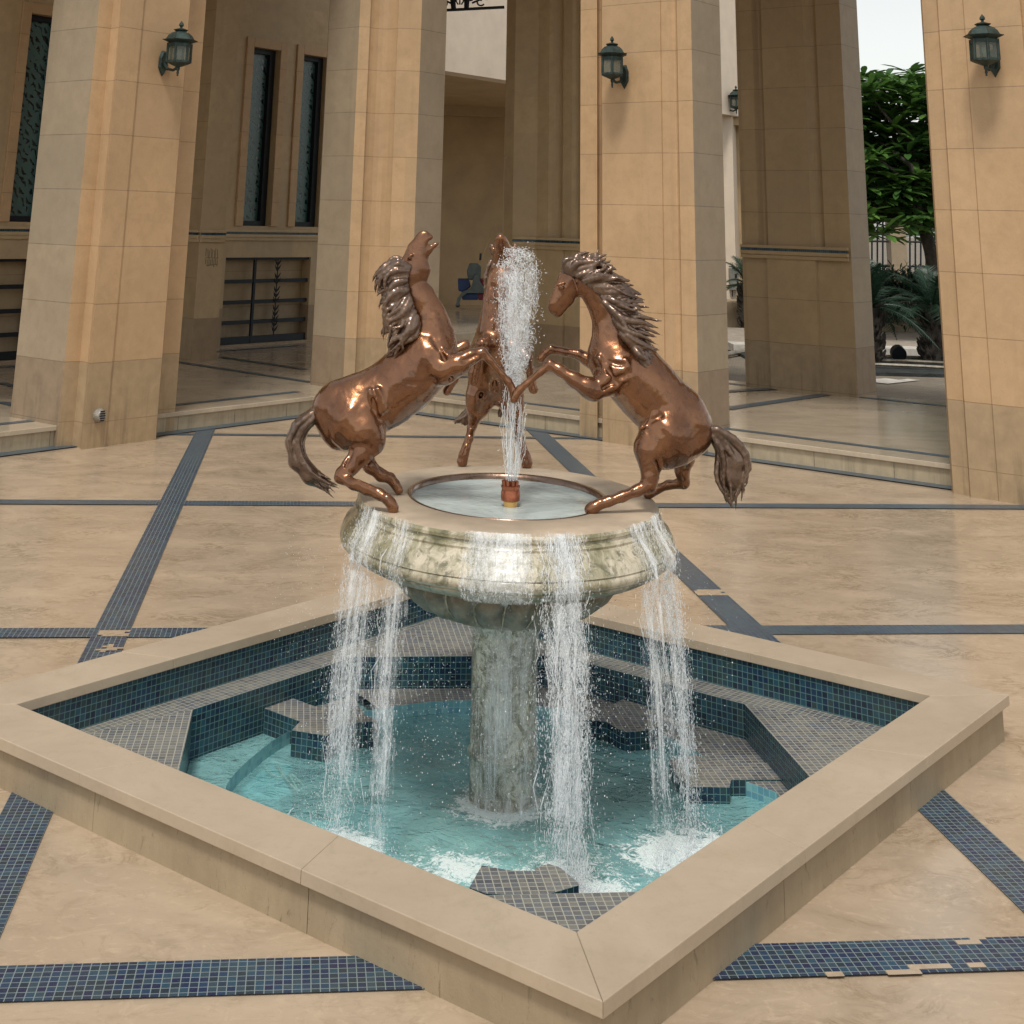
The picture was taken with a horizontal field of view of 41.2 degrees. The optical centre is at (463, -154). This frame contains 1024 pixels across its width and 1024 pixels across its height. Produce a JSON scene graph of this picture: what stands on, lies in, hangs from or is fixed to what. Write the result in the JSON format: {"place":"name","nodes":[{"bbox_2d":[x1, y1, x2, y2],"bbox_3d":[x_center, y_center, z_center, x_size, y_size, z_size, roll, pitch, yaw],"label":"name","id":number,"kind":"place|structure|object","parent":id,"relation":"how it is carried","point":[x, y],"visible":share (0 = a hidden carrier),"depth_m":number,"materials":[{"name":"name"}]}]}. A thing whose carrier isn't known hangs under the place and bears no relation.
{"place":"outdoors","nodes":[
{"label":"outdoors","id":0,"kind":"place"},
{"bbox_2d":[447,0,503,11],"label":"scroll grille","id":1,"kind":"object","parent":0,"point":[454,8],"visible":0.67,"depth_m":15.25,"materials":[{"name":"black metal"}]},
{"bbox_2d":[0,414,1023,1023],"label":"courtyard floor","id":2,"kind":"structure","parent":0,"point":[86,896],"depth_m":6.21,"materials":[{"name":"beige stone"}]},
{"bbox_2d":[49,410,894,477],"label":"riser joints","id":3,"kind":"object","parent":2,"relation":"on","point":[434,413],"visible":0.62,"depth_m":10.98,"materials":[{"name":"stone"}]},
{"bbox_2d":[0,579,1009,1023],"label":"fountain basin","id":4,"kind":"object","parent":2,"relation":"on","point":[828,769],"visible":0.87,"depth_m":4.59,"materials":[{"name":"stone"}]},
{"bbox_2d":[259,747,303,791],"bbox_3d":[-0.663,3.232,4.773,0.090,0.014,0.420,10,-17,-27],"label":"cable","id":5,"kind":"object","parent":4,"relation":"on","point":[284,776],"visible":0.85,"depth_m":4.71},
{"bbox_2d":[377,759,404,814],"bbox_3d":[-0.259,3.264,4.738,0.011,0.005,0.496,5,-16,-13],"label":"cable","id":6,"kind":"object","parent":4,"relation":"attached to","point":[403,812],"visible":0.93,"depth_m":4.70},
{"bbox_2d":[192,702,765,892],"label":"water","id":7,"kind":"structure","parent":4,"relation":"in","point":[653,851],"depth_m":4.23,"materials":[{"name":"teal liquid"}]},
{"bbox_2d":[327,513,376,789],"bbox_3d":[-0.351,2.621,4.329,0.141,0.935,0.359,10,-17,-28],"label":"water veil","id":8,"kind":"object","parent":7,"relation":"on","point":[344,650],"visible":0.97,"depth_m":4.33,"materials":[{"name":"white liquid"}]},
{"bbox_2d":[311,514,398,849],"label":"falling water","id":9,"kind":"structure","parent":7,"relation":"on","point":[346,677],"depth_m":4.30,"materials":[{"name":"white liquid"}]},
{"bbox_2d":[361,525,410,846],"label":"falling water","id":10,"kind":"structure","parent":7,"relation":"on","point":[389,661],"depth_m":4.18,"materials":[{"name":"white liquid"}]},
{"bbox_2d":[372,525,403,795],"bbox_3d":[-0.221,2.579,4.163,0.158,0.935,0.121,-13,-21,43],"label":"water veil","id":11,"kind":"object","parent":7,"relation":"on","point":[389,677],"visible":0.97,"depth_m":4.16,"materials":[{"name":"white liquid"}]},
{"bbox_2d":[440,534,563,859],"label":"falling water","id":12,"kind":"structure","parent":7,"relation":"on","point":[494,635],"depth_m":4.18,"materials":[{"name":"white liquid"}]},
{"bbox_2d":[472,531,534,814],"bbox_3d":[0.153,2.626,4.297,0.448,0.934,0.673,3,-15,-6],"label":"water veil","id":13,"kind":"object","parent":7,"relation":"on","point":[513,540],"visible":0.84,"depth_m":4.47,"materials":[{"name":"white liquid"}]},
{"bbox_2d":[371,819,690,875],"bbox_3d":[0.162,3.096,4.248,1.188,0.003,1.312,-13,-21,42],"label":"surface foam","id":14,"kind":"object","parent":7,"relation":"on","point":[609,867],"visible":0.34,"depth_m":4.10,"materials":[{"name":"white liquid"}]},
{"bbox_2d":[494,534,625,892],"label":"falling water","id":15,"kind":"structure","parent":7,"relation":"on","point":[576,671],"depth_m":4.01,"materials":[{"name":"white liquid"}]},
{"bbox_2d":[555,558,583,821],"bbox_3d":[0.302,2.555,4.026,0.197,0.935,0.117,6,-16,-16],"label":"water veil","id":16,"kind":"object","parent":7,"relation":"on","point":[559,768],"visible":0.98,"depth_m":3.96,"materials":[{"name":"white"}]},
{"bbox_2d":[633,526,669,788],"bbox_3d":[0.590,2.617,4.226,0.113,0.935,0.208,-10,-19,35],"label":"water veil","id":17,"kind":"object","parent":7,"relation":"on","point":[657,666],"visible":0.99,"depth_m":4.23,"materials":[{"name":"white liquid"}]},
{"bbox_2d":[623,526,688,870],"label":"falling water","id":18,"kind":"structure","parent":7,"relation":"on","point":[666,742],"depth_m":4.18,"materials":[{"name":"white liquid"}]},
{"bbox_2d":[623,517,712,856],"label":"falling water","id":19,"kind":"structure","parent":7,"relation":"on","point":[679,705],"depth_m":4.32,"materials":[{"name":"white liquid"}]},
{"bbox_2d":[657,536,693,775],"bbox_3d":[0.673,2.655,4.354,0.135,0.935,0.300,-5,-17,23],"label":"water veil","id":20,"kind":"object","parent":7,"relation":"on","point":[676,670],"visible":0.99,"depth_m":4.34,"materials":[{"name":"white liquid"}]},
{"bbox_2d":[340,465,675,887],"bbox_3d":[0.140,2.816,4.643,1.159,1.114,1.391,3,-15,-6],"label":"fountain","id":21,"kind":"object","parent":4,"relation":"on","point":[430,566],"visible":0.88,"depth_m":4.39,"materials":[{"name":"stone"}]},
{"bbox_2d":[285,230,515,512],"bbox_3d":[-0.207,1.801,4.739,0.793,0.897,0.360,3,-15,-6],"label":"horse statue","id":22,"kind":"object","parent":21,"relation":"on","point":[414,369],"visible":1,"depth_m":4.70,"materials":[{"name":"brown metal"}]},
{"bbox_2d":[453,233,537,468],"bbox_3d":[0.131,2.004,5.433,0.304,0.886,0.336,3,-15,-6],"label":"horse statue","id":23,"kind":"object","parent":21,"relation":"on","point":[486,388],"visible":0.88,"depth_m":5.37,"materials":[{"name":"brown metal"}]},
{"bbox_2d":[412,479,597,518],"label":"bowl water","id":24,"kind":"structure","parent":21,"relation":"in","point":[482,498],"depth_m":4.80,"materials":[{"name":"white liquid"}]},
{"bbox_2d":[274,535,736,864],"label":"water droplets","id":25,"kind":"object","parent":21,"relation":"on","point":[501,691],"visible":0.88,"depth_m":4.56,"materials":[{"name":"white"}]},
{"bbox_2d":[501,479,519,507],"bbox_3d":[0.162,2.277,4.687,0.066,0.177,0.066,3,-15,-6],"label":"fountain nozzle","id":26,"kind":"object","parent":21,"relation":"on","point":[510,494],"visible":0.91,"depth_m":4.68,"materials":[{"name":"orange metal"}]},
{"bbox_2d":[498,279,527,368],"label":"jet mist","id":27,"kind":"structure","parent":26,"relation":"attached to","point":[509,314],"depth_m":4.83,"materials":[{"name":"white liquid"}]},
{"bbox_2d":[492,248,541,480],"bbox_3d":[0.189,1.813,4.825,0.219,0.796,0.247,3,-15,-6],"label":"water jet","id":28,"kind":"object","parent":26,"relation":"on","point":[515,346],"visible":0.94,"depth_m":4.83,"materials":[{"name":"white liquid"}]},
{"bbox_2d":[510,250,751,513],"bbox_3d":[0.577,1.854,4.768,0.838,0.850,0.311,3,-15,-6],"label":"horse statue","id":29,"kind":"object","parent":21,"relation":"on","point":[648,391],"visible":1,"depth_m":4.68,"materials":[{"name":"brown metal"}]},
{"bbox_2d":[0,412,1023,1001],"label":"mosaic bands","id":30,"kind":"object","parent":2,"relation":"on","point":[998,862],"visible":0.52,"depth_m":3.68,"materials":[{"name":"tile"}]},
{"bbox_2d":[96,589,986,976],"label":"stone patches","id":31,"kind":"object","parent":2,"relation":"on","point":[914,969],"visible":1,"depth_m":3.37,"materials":[{"name":"beige stone"}]},
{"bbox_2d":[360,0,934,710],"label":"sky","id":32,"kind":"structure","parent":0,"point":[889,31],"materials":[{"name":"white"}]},
{"bbox_2d":[727,327,922,349],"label":"path","id":33,"kind":"structure","parent":0,"point":[903,338],"depth_m":21.96,"materials":[{"name":"beige concrete"}]},
{"bbox_2d":[860,62,937,280],"bbox_3d":[7.420,5.878,22.893,3.543,4.477,4.360,-2,-16,14],"label":"broadleaf tree","id":34,"kind":"object","parent":33,"relation":"on","point":[899,189],"visible":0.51,"depth_m":22.06,"materials":[{"name":"green plant"}]},
{"bbox_2d":[728,237,945,401],"bbox_3d":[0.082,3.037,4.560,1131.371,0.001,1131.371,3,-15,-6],"label":"ground","id":35,"kind":"structure","parent":0,"point":[927,388],"depth_m":16.14,"materials":[{"name":"grey stone"}]},
{"bbox_2d":[10,0,205,449],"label":"stone pillar","id":36,"kind":"structure","parent":35,"relation":"on","point":[102,305],"depth_m":10.71,"materials":[{"name":"stone"}]},
{"bbox_2d":[93,408,105,421],"bbox_3d":[-2.704,4.244,10.152,0.053,0.096,0.096,-11,-19,37],"label":"drain vent","id":37,"kind":"object","parent":36,"relation":"attached to","point":[99,414],"visible":1,"depth_m":10.13,"materials":[{"name":"grey metal"}]},
{"bbox_2d":[158,21,197,75],"bbox_3d":[-2.318,1.640,11.037,0.346,0.444,0.251,-10,-19,35],"label":"wall lantern","id":38,"kind":"object","parent":36,"relation":"attached to","point":[177,53],"depth_m":10.96,"materials":[{"name":"metal"}]},
{"bbox_2d":[0,334,950,485],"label":"gallery platform","id":39,"kind":"structure","parent":35,"relation":"on","point":[756,451],"depth_m":10.32,"materials":[{"name":"stone"}]},
{"bbox_2d":[0,305,949,468],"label":"gallery floor","id":40,"kind":"structure","parent":39,"relation":"on","point":[897,425],"depth_m":12.04,"materials":[{"name":"stone"}]},
{"bbox_2d":[0,0,329,362],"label":"gallery wall","id":41,"kind":"structure","parent":40,"relation":"on","point":[267,295],"depth_m":17.25,"materials":[{"name":"stone"}]},
{"bbox_2d":[0,1,52,221],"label":"window","id":42,"kind":"structure","parent":41,"relation":"in","point":[16,202],"depth_m":14.85,"materials":[{"name":"glass"}]},
{"bbox_2d":[234,36,287,225],"bbox_3d":[-2.568,3.632,17.357,0.532,2.330,0.532,3,-15,-6],"label":"window","id":43,"kind":"structure","parent":41,"relation":"in","point":[255,136],"depth_m":17.42,"materials":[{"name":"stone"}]},
{"bbox_2d":[287,44,326,226],"bbox_3d":[-2.012,3.829,18.024,0.526,2.330,0.526,3,-15,-6],"label":"window","id":44,"kind":"structure","parent":41,"relation":"in","point":[309,70],"depth_m":18.05,"materials":[{"name":"glass"}]},
{"bbox_2d":[179,0,240,361],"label":"gallery pier","id":45,"kind":"structure","parent":40,"relation":"on","point":[202,287],"depth_m":15.23,"materials":[{"name":"stone"}]},
{"bbox_2d":[310,0,446,385],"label":"stone pillar","id":46,"kind":"structure","parent":40,"relation":"on","point":[381,176],"depth_m":13.38,"materials":[{"name":"stone"}]},
{"bbox_2d":[456,263,483,307],"bbox_3d":[0.251,7.930,24.591,0.768,0.760,0.460,2,-15,0],"label":"cleaning trolley","id":47,"kind":"object","parent":40,"relation":"on","point":[475,291],"visible":0.78,"depth_m":24.41,"materials":[{"name":"grey plastic"}]},
{"bbox_2d":[479,223,495,264],"bbox_3d":[0.446,7.273,24.854,0.059,0.759,0.527,-10,-19,36],"label":"mop","id":48,"kind":"object","parent":47,"relation":"on","point":[480,256],"visible":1,"depth_m":24.80,"materials":[{"name":"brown wood"}]},
{"bbox_2d":[0,345,949,456],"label":"gallery mosaic bands","id":49,"kind":"object","parent":40,"relation":"on","point":[730,407],"visible":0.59,"depth_m":12.37,"materials":[{"name":"blue tile"}]},
{"bbox_2d":[503,0,580,369],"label":"arcade pier","id":50,"kind":"structure","parent":40,"relation":"on","point":[541,217],"depth_m":15.75,"materials":[{"name":"stone"}]},
{"bbox_2d":[735,0,876,397],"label":"arcade pier","id":51,"kind":"structure","parent":40,"relation":"on","point":[807,292],"depth_m":13.87,"materials":[{"name":"stone"}]},
{"bbox_2d":[439,0,741,305],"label":"porch building","id":52,"kind":"structure","parent":35,"relation":"on","point":[472,197],"depth_m":26.08,"materials":[{"name":"paint"}]},
{"bbox_2d":[728,86,737,113],"bbox_3d":[5.276,4.937,26.512,0.433,0.551,0.311,-10,-19,35],"label":"wall lantern","id":53,"kind":"object","parent":52,"relation":"attached to","point":[733,95],"depth_m":26.41,"materials":[{"name":"metal"}]},
{"bbox_2d":[503,116,739,298],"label":"boundary building","id":54,"kind":"structure","parent":35,"relation":"on","point":[730,193],"depth_m":26.37,"materials":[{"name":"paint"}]},
{"bbox_2d":[728,268,738,296],"bbox_3d":[5.130,8.272,25.831,0.170,0.520,0.135,2,-15,0],"label":"meter box","id":55,"kind":"object","parent":54,"relation":"attached to","point":[733,274],"visible":0.58,"depth_m":25.80,"materials":[{"name":"grey paint"}]},
{"bbox_2d":[580,0,729,451],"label":"stone pillar","id":56,"kind":"structure","parent":35,"relation":"on","point":[652,218],"depth_m":11.31,"materials":[{"name":"stone"}]},
{"bbox_2d":[597,36,628,88],"bbox_3d":[1.282,1.827,11.534,0.335,0.435,0.249,8,-17,-23],"label":"wall lantern","id":57,"kind":"object","parent":56,"relation":"attached to","point":[612,55],"depth_m":11.46,"materials":[{"name":"metal"}]},
{"bbox_2d":[726,256,743,327],"bbox_3d":[5.068,7.825,23.837,1.606,1.247,1.323,16,-21,-42],"label":"palm","id":58,"kind":"object","parent":35,"relation":"on","point":[740,307],"visible":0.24,"depth_m":23.78,"materials":[{"name":"green plant"}]},
{"bbox_2d":[728,349,744,356],"bbox_3d":[3.769,6.986,18.787,0.070,0.070,1.489,-8,-18,30],"label":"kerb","id":59,"kind":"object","parent":35,"relation":"on","point":[734,353],"visible":0.31,"depth_m":18.70,"materials":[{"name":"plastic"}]},
{"bbox_2d":[727,299,920,331],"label":"wall","id":60,"kind":"structure","parent":35,"relation":"on","point":[732,314],"depth_m":23.96,"materials":[{"name":"stone"}]},
{"bbox_2d":[728,341,919,355],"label":"kerb","id":61,"kind":"structure","parent":35,"relation":"on","point":[909,350],"depth_m":19.24,"materials":[{"name":"white paint"}]},
{"bbox_2d":[738,353,944,377],"bbox_3d":[9.821,6.973,17.935,12.000,0.100,2.480,2,-15,0],"label":"planting bed","id":62,"kind":"object","parent":35,"relation":"on","point":[903,371],"depth_m":17.00,"materials":[{"name":"soil"}]},
{"bbox_2d":[890,344,906,358],"bbox_3d":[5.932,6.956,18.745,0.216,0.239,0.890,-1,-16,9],"label":"garden spotlight","id":63,"kind":"object","parent":62,"relation":"on","point":[897,351],"visible":0.9,"depth_m":18.35,"materials":[{"name":"black metal"}]},
{"bbox_2d":[870,259,938,362],"bbox_3d":[5.444,6.147,17.999,1.979,1.346,1.876,3,-15,-6],"label":"palm","id":64,"kind":"object","parent":62,"relation":"on","point":[880,308],"visible":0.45,"depth_m":17.90,"materials":[{"name":"green plant"}]},
{"bbox_2d":[875,355,943,368],"bbox_3d":[9.574,6.859,17.867,9.509,0.068,1.542,2,-15,0],"label":"kerb","id":65,"kind":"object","parent":62,"relation":"on","point":[894,361],"visible":0.24,"depth_m":17.84,"materials":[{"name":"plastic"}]},
{"bbox_2d":[881,264,942,360],"bbox_3d":[6.251,6.204,18.116,1.458,1.328,1.762,12,-18,-33],"label":"palm","id":66,"kind":"object","parent":62,"relation":"on","point":[928,307],"visible":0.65,"depth_m":18.21,"materials":[{"name":"green plant"}]},
{"bbox_2d":[876,378,915,383],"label":"painted lines","id":67,"kind":"object","parent":35,"relation":"on","point":[885,380],"visible":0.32,"depth_m":16.18,"materials":[{"name":"white paint"}]},
{"bbox_2d":[885,222,909,303],"bbox_3d":[9.166,8.757,28.773,0.400,2.400,0.400,2,-15,0],"label":"fence post","id":68,"kind":"object","parent":35,"relation":"on","point":[897,254],"visible":0.11,"depth_m":28.68,"materials":[{"name":"stone"}]},
{"bbox_2d":[875,260,927,331],"bbox_3d":[7.852,7.958,24.077,3.004,1.264,1.414,1,-15,1],"label":"hedge","id":69,"kind":"object","parent":35,"relation":"on","point":[893,282],"visible":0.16,"depth_m":23.76,"materials":[{"name":"green plant"}]},
{"bbox_2d":[870,222,935,268],"bbox_3d":[9.276,8.820,28.754,4.400,1.843,0.040,2,-15,0],"label":"metal fence","id":70,"kind":"object","parent":35,"relation":"on","point":[883,241],"visible":0.04,"depth_m":28.82,"materials":[{"name":"black metal"}]},
{"bbox_2d":[920,0,1023,504],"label":"stone pillar","id":71,"kind":"structure","parent":35,"relation":"on","point":[976,125],"depth_m":9.43,"materials":[{"name":"stone"}]},
{"bbox_2d":[963,14,1003,76],"bbox_3d":[3.658,1.390,9.517,0.332,0.431,0.246,8,-17,-23],"label":"wall lantern","id":72,"kind":"object","parent":71,"relation":"attached to","point":[984,44],"depth_m":9.45,"materials":[{"name":"metal"}]}
]}

